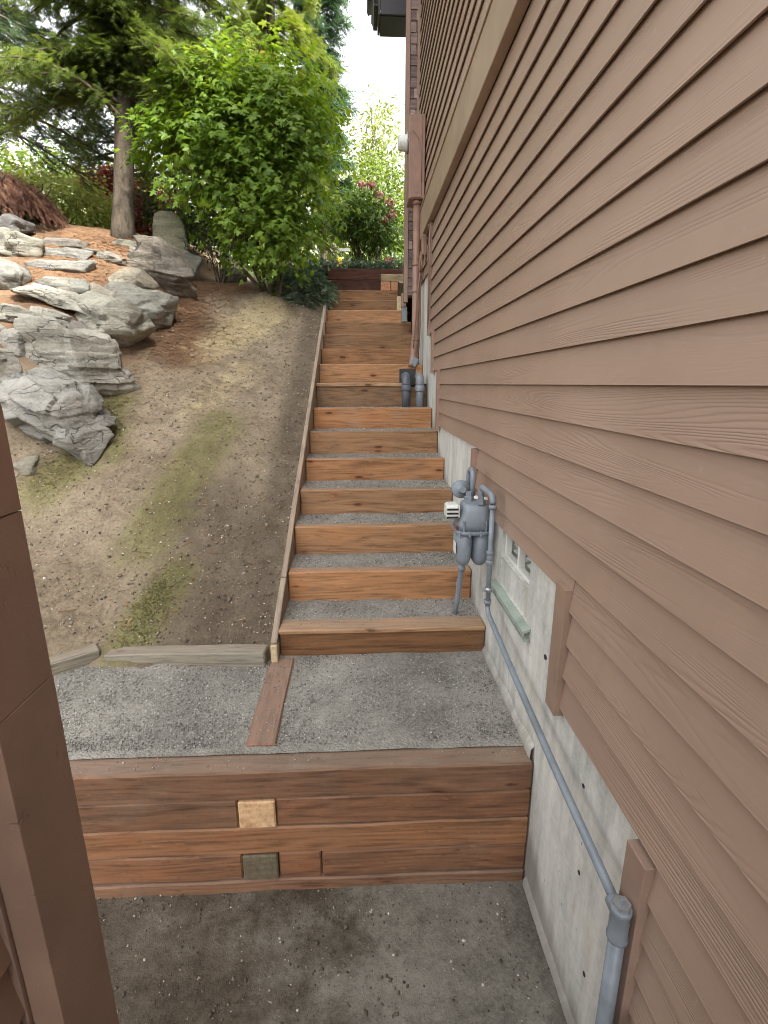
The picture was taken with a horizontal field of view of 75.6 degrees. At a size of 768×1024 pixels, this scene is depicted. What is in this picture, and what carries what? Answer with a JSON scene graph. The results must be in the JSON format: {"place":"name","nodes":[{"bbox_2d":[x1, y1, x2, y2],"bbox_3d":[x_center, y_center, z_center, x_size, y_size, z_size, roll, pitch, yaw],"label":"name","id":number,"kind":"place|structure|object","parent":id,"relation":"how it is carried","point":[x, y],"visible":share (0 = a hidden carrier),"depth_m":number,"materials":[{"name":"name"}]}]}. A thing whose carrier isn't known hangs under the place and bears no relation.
{"place":"outdoors","nodes":[
{"label":"outdoors","id":0,"kind":"place"},
{"bbox_2d":[0,222,324,667],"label":"hillside","id":1,"kind":"structure","parent":0,"point":[195,485],"depth_m":3.82,"materials":[{"name":"soil"}]},
{"bbox_2d":[0,348,21,375],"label":"boulder","id":2,"kind":"object","parent":1,"relation":"on","point":[10,364],"visible":0.53,"depth_m":4.01,"materials":[{"name":"grey stone"}]},
{"bbox_2d":[0,328,25,357],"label":"boulder","id":3,"kind":"object","parent":1,"relation":"on","point":[12,339],"visible":0.33,"depth_m":4.12,"materials":[{"name":"grey stone"}]},
{"bbox_2d":[0,258,31,289],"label":"boulder","id":4,"kind":"object","parent":1,"relation":"on","point":[13,274],"visible":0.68,"depth_m":4.91,"materials":[{"name":"grey stone"}]},
{"bbox_2d":[0,213,35,233],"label":"boulder","id":5,"kind":"object","parent":1,"relation":"on","point":[12,221],"visible":0.69,"depth_m":5.93,"materials":[{"name":"grey stone"}]},
{"bbox_2d":[0,227,44,257],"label":"boulder","id":6,"kind":"object","parent":1,"relation":"on","point":[14,242],"visible":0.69,"depth_m":5.52,"materials":[{"name":"grey stone"}]},
{"bbox_2d":[13,455,38,475],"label":"boulder","id":7,"kind":"object","parent":1,"relation":"on","point":[26,466],"visible":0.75,"depth_m":3.68,"materials":[{"name":"grey stone"}]},
{"bbox_2d":[0,170,69,228],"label":"weeping maple","id":8,"kind":"object","parent":1,"relation":"on","point":[19,198],"visible":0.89,"depth_m":6.28,"materials":[{"name":"brown plant"}]},
{"bbox_2d":[0,303,75,322],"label":"boulder","id":9,"kind":"object","parent":1,"relation":"on","point":[9,312],"visible":0.46,"depth_m":4.41,"materials":[{"name":"grey stone"}]},
{"bbox_2d":[10,282,85,314],"bbox_3d":[-3.253,-2.102,4.892,0.734,0.317,0.406,-3,15,-11],"label":"boulder","id":10,"kind":"object","parent":1,"relation":"on","point":[62,299],"visible":0.82,"depth_m":4.76,"materials":[{"name":"grey stone"}]},
{"bbox_2d":[0,120,105,225],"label":"background tree","id":11,"kind":"object","parent":1,"relation":"on","point":[7,153],"visible":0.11,"depth_m":14.03,"materials":[{"name":"green plant"}]},
{"bbox_2d":[0,152,112,229],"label":"rhododendron","id":12,"kind":"object","parent":1,"relation":"on","point":[73,205],"visible":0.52,"depth_m":7.99,"materials":[{"name":"green plant"}]},
{"bbox_2d":[0,366,116,466],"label":"boulder","id":13,"kind":"object","parent":1,"relation":"on","point":[72,416],"visible":0.99,"depth_m":3.77,"materials":[{"name":"grey stone"}]},
{"bbox_2d":[24,259,97,272],"bbox_3d":[-3.616,-2.738,5.554,0.674,0.184,0.314,-1,15,-2],"label":"stone step","id":14,"kind":"object","parent":1,"relation":"on","point":[83,266],"visible":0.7,"depth_m":5.46,"materials":[{"name":"grey stone"}]},
{"bbox_2d":[35,276,89,293],"bbox_3d":[-3.369,-2.392,5.256,0.583,0.207,0.304,-1,15,-2],"label":"stone step","id":15,"kind":"object","parent":1,"relation":"on","point":[79,286],"visible":0.61,"depth_m":5.14,"materials":[{"name":"grey stone"}]},
{"bbox_2d":[42,237,88,248],"bbox_3d":[-3.967,-3.309,6.175,0.504,0.164,0.336,-1,15,-2],"label":"stone step","id":16,"kind":"object","parent":1,"relation":"on","point":[67,242],"visible":0.58,"depth_m":6.02,"materials":[{"name":"grey stone"}]},
{"bbox_2d":[0,0,135,195],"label":"hemlock tree","id":17,"kind":"object","parent":1,"relation":"on","point":[8,33],"visible":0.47,"depth_m":6.72,"materials":[{"name":"green plant"}]},
{"bbox_2d":[43,247,93,259],"bbox_3d":[-3.768,-3.023,5.867,0.608,0.174,0.280,-2,15,-9],"label":"stone step","id":18,"kind":"object","parent":1,"relation":"on","point":[75,253],"visible":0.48,"depth_m":5.76,"materials":[{"name":"grey stone"}]},
{"bbox_2d":[49,644,100,675],"bbox_3d":[-1.965,0.914,2.693,0.750,0.140,0.103,-12,19,-39],"label":"border timber","id":19,"kind":"object","parent":1,"relation":"on","point":[74,659],"visible":0.37,"depth_m":2.82,"materials":[{"name":"beige wood"}]},
{"bbox_2d":[13,313,141,396],"bbox_3d":[-2.744,-1.311,4.489,0.936,0.833,0.833,-1,15,-2],"label":"boulder","id":20,"kind":"object","parent":1,"relation":"on","point":[92,357],"visible":0.69,"depth_m":4.18,"materials":[{"name":"grey stone"}]},
{"bbox_2d":[82,248,97,253],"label":"boulder","id":21,"kind":"object","parent":1,"relation":"on","point":[95,251],"visible":0.3,"depth_m":5.97,"materials":[{"name":"grey stone"}]},
{"bbox_2d":[15,168,171,210],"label":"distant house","id":22,"kind":"structure","parent":1,"relation":"on","point":[64,180],"depth_m":22.08,"materials":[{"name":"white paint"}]},
{"bbox_2d":[89,282,113,296],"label":"boulder","id":23,"kind":"object","parent":1,"relation":"on","point":[96,287],"visible":0.27,"depth_m":5.28,"materials":[{"name":"grey stone"}]},
{"bbox_2d":[17,394,186,661],"bbox_3d":[-2.193,-0.144,3.592,1.221,1.638,2.512,-8,17,-29],"label":"moss","id":24,"kind":"object","parent":1,"relation":"on","point":[149,603],"visible":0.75,"depth_m":3.18,"materials":[{"name":"green plant"}]},
{"bbox_2d":[95,250,126,265],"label":"boulder","id":25,"kind":"object","parent":1,"relation":"on","point":[108,256],"visible":0.93,"depth_m":5.93,"materials":[{"name":"grey stone"}]},
{"bbox_2d":[74,290,155,347],"bbox_3d":[-2.808,-1.939,5.061,0.801,0.608,0.712,-1,15,-2],"label":"boulder","id":26,"kind":"object","parent":1,"relation":"on","point":[124,323],"visible":0.7,"depth_m":4.82,"materials":[{"name":"grey stone"}]},
{"bbox_2d":[28,14,205,233],"bbox_3d":[-4.679,-7.494,8.576,2.855,5.305,2.574,-10,18,-34],"label":"pine tree","id":27,"kind":"object","parent":1,"relation":"on","point":[108,140],"visible":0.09,"depth_m":8.73,"materials":[{"name":"green plant"}]},
{"bbox_2d":[111,238,136,245],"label":"boulder","id":28,"kind":"object","parent":1,"relation":"on","point":[123,242],"visible":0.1,"depth_m":6.47,"materials":[{"name":"grey stone"}]},
{"bbox_2d":[68,160,182,235],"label":"red maple","id":29,"kind":"object","parent":1,"relation":"on","point":[139,229],"visible":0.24,"depth_m":9.37,"materials":[{"name":"green plant"}]},
{"bbox_2d":[107,267,158,289],"bbox_3d":[-3.040,-2.665,5.858,0.597,0.409,0.545,-1,15,-2],"label":"boulder","id":30,"kind":"object","parent":1,"relation":"on","point":[141,278],"visible":0.41,"depth_m":5.68,"materials":[{"name":"grey stone"}]},
{"bbox_2d":[6,224,266,416],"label":"needles","id":31,"kind":"object","parent":1,"relation":"on","point":[161,288],"visible":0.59,"depth_m":6.04,"materials":[{"name":"brown plant"}]},
{"bbox_2d":[104,281,178,329],"bbox_3d":[-2.770,-2.292,5.611,0.716,0.560,0.687,3,15,12],"label":"boulder","id":32,"kind":"object","parent":1,"relation":"on","point":[158,308],"visible":0.52,"depth_m":5.44,"materials":[{"name":"grey stone"}]},
{"bbox_2d":[0,0,290,238],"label":"fir tree","id":33,"kind":"object","parent":1,"relation":"on","point":[102,63],"visible":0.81,"depth_m":6.00,"materials":[{"name":"green plant"}]},
{"bbox_2d":[85,144,219,241],"bbox_3d":[-7.711,-9.644,16.840,5.521,5.520,4.322,-1,15,-2],"label":"background tree","id":34,"kind":"object","parent":1,"relation":"on","point":[138,187],"depth_m":15.92,"materials":[{"name":"green plant"}]},
{"bbox_2d":[127,235,197,297],"bbox_3d":[-2.871,-3.050,6.335,0.924,0.805,0.636,-1,15,-2],"label":"boulder","id":35,"kind":"object","parent":1,"relation":"on","point":[164,264],"visible":0.77,"depth_m":6.11,"materials":[{"name":"grey stone"}]},
{"bbox_2d":[11,285,319,645],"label":"pebbles","id":36,"kind":"object","parent":1,"relation":"on","point":[160,624],"visible":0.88,"depth_m":3.74,"materials":[{"name":"stone"}]},
{"bbox_2d":[15,286,320,640],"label":"clods","id":37,"kind":"object","parent":1,"relation":"on","point":[71,622],"visible":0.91,"depth_m":3.79,"materials":[{"name":"soil"}]},
{"bbox_2d":[152,211,188,251],"bbox_3d":[-3.080,-3.901,7.142,0.495,0.764,0.226,-3,15,-10],"label":"standing stone","id":38,"kind":"object","parent":1,"relation":"on","point":[174,235],"visible":0.53,"depth_m":7.02,"materials":[{"name":"grey stone"}]},
{"bbox_2d":[34,284,311,636],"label":"twigs","id":39,"kind":"object","parent":1,"relation":"on","point":[164,501],"visible":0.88,"depth_m":3.43,"materials":[{"name":"brown wood"}]},
{"bbox_2d":[104,644,269,667],"bbox_3d":[-1.144,0.883,2.903,0.938,0.182,0.113,-2,14,3],"label":"border timber","id":40,"kind":"object","parent":1,"relation":"on","point":[243,655],"visible":0.55,"depth_m":2.85,"materials":[{"name":"beige wood"}]},
{"bbox_2d":[134,176,249,253],"bbox_3d":[-3.020,-4.834,7.952,2.151,1.246,1.425,-1,15,-2],"label":"dark evergreen","id":41,"kind":"object","parent":1,"relation":"on","point":[148,203],"visible":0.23,"depth_m":7.83,"materials":[{"name":"green plant"}]},
{"bbox_2d":[183,251,203,280],"bbox_3d":[-2.713,-3.413,6.960,0.362,0.429,0.282,-7,16,-26],"label":"boulder","id":42,"kind":"object","parent":1,"relation":"on","point":[196,262],"visible":0.56,"depth_m":6.86,"materials":[{"name":"grey stone"}]},
{"bbox_2d":[182,215,256,282],"bbox_3d":[-2.409,-3.878,7.311,1.236,0.988,0.956,-1,15,-2],"label":"thin shrub","id":43,"kind":"object","parent":1,"relation":"on","point":[211,254],"visible":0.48,"depth_m":7.30,"materials":[{"name":"green plant"}]},
{"bbox_2d":[163,163,294,277],"bbox_3d":[-4.911,-9.083,16.087,5.175,5.438,4.046,-1,15,-2],"label":"background tree","id":44,"kind":"object","parent":1,"relation":"on","point":[252,272],"depth_m":15.59,"materials":[{"name":"green plant"}]},
{"bbox_2d":[222,267,246,282],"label":"boulder","id":45,"kind":"object","parent":1,"relation":"on","point":[235,276],"visible":0.5,"depth_m":7.54,"materials":[{"name":"grey stone"}]},
{"bbox_2d":[112,3,359,295],"bbox_3d":[-1.826,-4.414,6.369,3.045,3.173,2.224,-1,15,-2],"label":"vine maple","id":46,"kind":"object","parent":1,"relation":"on","point":[226,156],"visible":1,"depth_m":6.03,"materials":[{"name":"green plant"}]},
{"bbox_2d":[205,0,350,269],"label":"golden cypress","id":47,"kind":"object","parent":1,"relation":"on","point":[260,7],"visible":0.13,"depth_m":8.87,"materials":[{"name":"green plant"}]},
{"bbox_2d":[53,651,523,759],"bbox_3d":[-1.328,0.963,2.547,3.940,0.010,0.841,-1,15,-2],"label":"gravel landing","id":48,"kind":"object","parent":1,"relation":"on","point":[397,738],"visible":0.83,"depth_m":2.47,"materials":[{"name":"grey gravel"}]},
{"bbox_2d":[245,658,293,746],"bbox_3d":[-0.575,0.982,2.572,0.136,0.074,0.724,-1,15,-3],"label":"landing board","id":49,"kind":"object","parent":48,"relation":"on","point":[276,699],"visible":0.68,"depth_m":2.47,"materials":[{"name":"brown wood"}]},
{"bbox_2d":[76,407,515,772],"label":"gravel","id":50,"kind":"structure","parent":48,"relation":"on","point":[334,625],"depth_m":2.80,"materials":[{"name":"grey gravel"}]},
{"bbox_2d":[267,262,340,310],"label":"juniper","id":51,"kind":"object","parent":1,"relation":"on","point":[327,288],"visible":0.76,"depth_m":7.21,"materials":[{"name":"green plant"}]},
{"bbox_2d":[261,153,356,276],"bbox_3d":[-2.935,-10.121,18.049,5.481,5.874,3.785,3,15,10],"label":"background tree","id":52,"kind":"object","parent":1,"relation":"on","point":[314,252],"visible":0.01,"depth_m":17.64,"materials":[{"name":"green plant"}]},
{"bbox_2d":[291,253,331,282],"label":"juniper","id":53,"kind":"object","parent":1,"relation":"on","point":[321,268],"visible":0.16,"depth_m":8.02,"materials":[{"name":"green plant"}]},
{"bbox_2d":[289,0,364,271],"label":"blue cypress","id":54,"kind":"object","parent":1,"relation":"on","point":[327,27],"visible":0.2,"depth_m":10.06,"materials":[{"name":"grey plant"}]},
{"bbox_2d":[270,290,484,661],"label":"timber staircase","id":55,"kind":"structure","parent":1,"relation":"on","point":[362,356],"depth_m":3.95,"materials":[{"name":"brown wood"}]},
{"bbox_2d":[328,268,402,290],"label":"top retaining wall","id":56,"kind":"structure","parent":55,"relation":"on","point":[359,279],"depth_m":7.87,"materials":[{"name":"brown wood"}]},
{"bbox_2d":[283,406,477,619],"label":"gravel","id":57,"kind":"structure","parent":55,"relation":"on","point":[381,563],"depth_m":3.57,"materials":[{"name":"grey gravel"}]},
{"bbox_2d":[381,274,402,309],"bbox_3d":[0.161,-3.375,7.632,0.405,0.605,0.640,-1,15,-2],"label":"timber crib","id":58,"kind":"object","parent":55,"relation":"on","point":[391,282],"visible":0.61,"depth_m":7.74,"materials":[{"name":"beige wood"}]},
{"bbox_2d":[401,372,410,406],"bbox_3d":[0.240,-1.336,5.452,0.112,0.400,0.186,-1,15,-2],"label":"vent pipe","id":59,"kind":"object","parent":55,"relation":"on","point":[406,383],"visible":0.98,"depth_m":5.38,"materials":[{"name":"grey plastic"}]},
{"bbox_2d":[399,369,415,385],"bbox_3d":[0.262,-1.506,5.531,0.180,0.180,0.030,-1,15,-2],"label":"drain plate","id":60,"kind":"object","parent":55,"relation":"on","point":[412,372],"visible":0.54,"depth_m":5.51,"materials":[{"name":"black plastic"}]},
{"bbox_2d":[415,373,424,406],"bbox_3d":[0.391,-1.337,5.471,0.105,0.393,0.183,-1,15,-2],"label":"vent pipe","id":61,"kind":"object","parent":55,"relation":"on","point":[419,386],"visible":0.98,"depth_m":5.40,"materials":[{"name":"plastic"}]},
{"bbox_2d":[0,0,405,265],"label":"sky","id":62,"kind":"structure","parent":0,"point":[375,60],"materials":[{"name":"white"}]},
{"bbox_2d":[95,877,566,1023],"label":"ground","id":63,"kind":"structure","parent":0,"point":[433,946],"depth_m":1.98,"materials":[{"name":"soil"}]},
{"bbox_2d":[0,403,118,1023],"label":"fence end","id":64,"kind":"object","parent":63,"relation":"on","point":[54,968],"visible":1,"depth_m":0.87,"materials":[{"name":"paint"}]},
{"bbox_2d":[99,891,415,1023],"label":"clods","id":65,"kind":"object","parent":63,"relation":"on","point":[210,1013],"visible":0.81,"depth_m":1.94,"materials":[{"name":"soil"}]},
{"bbox_2d":[69,746,532,898],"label":"retaining wall","id":66,"kind":"structure","parent":63,"relation":"on","point":[194,825],"depth_m":2.16,"materials":[{"name":"brown wood"}]},
{"bbox_2d":[416,0,767,1023],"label":"house","id":67,"kind":"structure","parent":63,"relation":"on","point":[594,330],"depth_m":1.36,"materials":[{"name":"wood"}]},
{"bbox_2d":[367,0,428,302],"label":"house bay","id":68,"kind":"object","parent":67,"relation":"attached to","point":[394,18],"visible":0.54,"depth_m":5.83,"materials":[{"name":"paint"}]},
{"bbox_2d":[401,293,406,322],"bbox_3d":[0.267,-2.732,6.630,0.080,0.363,0.097,-1,15,-2],"label":"utility box","id":69,"kind":"object","parent":68,"relation":"attached to","point":[403,313],"visible":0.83,"depth_m":6.60,"materials":[{"name":"grey metal"}]},
{"bbox_2d":[398,113,425,367],"bbox_3d":[0.291,-2.959,5.619,0.282,2.561,0.333,-1,15,-2],"label":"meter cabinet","id":70,"kind":"object","parent":67,"relation":"attached to","point":[411,142],"visible":0.98,"depth_m":5.36,"materials":[{"name":"brown metal"}]},
{"bbox_2d":[412,224,429,347],"bbox_3d":[0.422,-2.368,5.302,0.089,1.125,0.694,-2,15,-8],"label":"pipe","id":71,"kind":"object","parent":67,"relation":"attached to","point":[424,249],"visible":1,"depth_m":5.19,"materials":[{"name":"brown metal"}]},
{"bbox_2d":[444,467,632,1023],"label":"gas meter","id":72,"kind":"object","parent":67,"relation":"attached to","point":[472,515],"visible":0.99,"depth_m":2.12,"materials":[{"name":"grey paint"}]},
{"bbox_2d":[326,273,411,334],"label":"terrace","id":73,"kind":"structure","parent":0,"point":[409,307],"depth_m":12.09,"materials":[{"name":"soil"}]},
{"bbox_2d":[328,244,349,265],"bbox_3d":[-0.878,-4.704,9.609,0.445,0.885,0.140,-1,15,-2],"label":"white post","id":74,"kind":"object","parent":73,"relation":"on","point":[344,249],"visible":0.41,"depth_m":9.50,"materials":[{"name":"paint"}]},
{"bbox_2d":[314,180,403,265],"bbox_3d":[-0.366,-4.792,8.575,1.793,1.685,1.592,-1,15,-2],"label":"hydrangea","id":75,"kind":"object","parent":73,"relation":"on","point":[369,235],"visible":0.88,"depth_m":8.44,"materials":[{"name":"green plant"}]},
{"bbox_2d":[324,255,403,270],"bbox_3d":[-0.303,-4.037,8.294,1.502,0.438,1.085,-1,15,-2],"label":"ground cover","id":76,"kind":"object","parent":73,"relation":"on","point":[364,265],"visible":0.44,"depth_m":7.94,"materials":[{"name":"green plant"}]},
{"bbox_2d":[331,84,404,254],"bbox_3d":[-0.362,-9.193,15.193,3.320,6.697,2.766,-1,15,-2],"label":"pale tree","id":77,"kind":"object","parent":73,"relation":"on","point":[373,128],"visible":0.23,"depth_m":14.61,"materials":[{"name":"green plant"}]},
{"bbox_2d":[329,134,411,320],"bbox_3d":[-0.117,-6.501,11.808,3.471,3.892,2.530,-1,15,-2],"label":"garden tree","id":78,"kind":"object","parent":73,"relation":"on","point":[380,167],"visible":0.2,"depth_m":11.34,"materials":[{"name":"green plant"}]},
{"bbox_2d":[382,184,403,262],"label":"background tree","id":79,"kind":"object","parent":73,"relation":"on","point":[395,246],"visible":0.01,"depth_m":20.35,"materials":[{"name":"green plant"}]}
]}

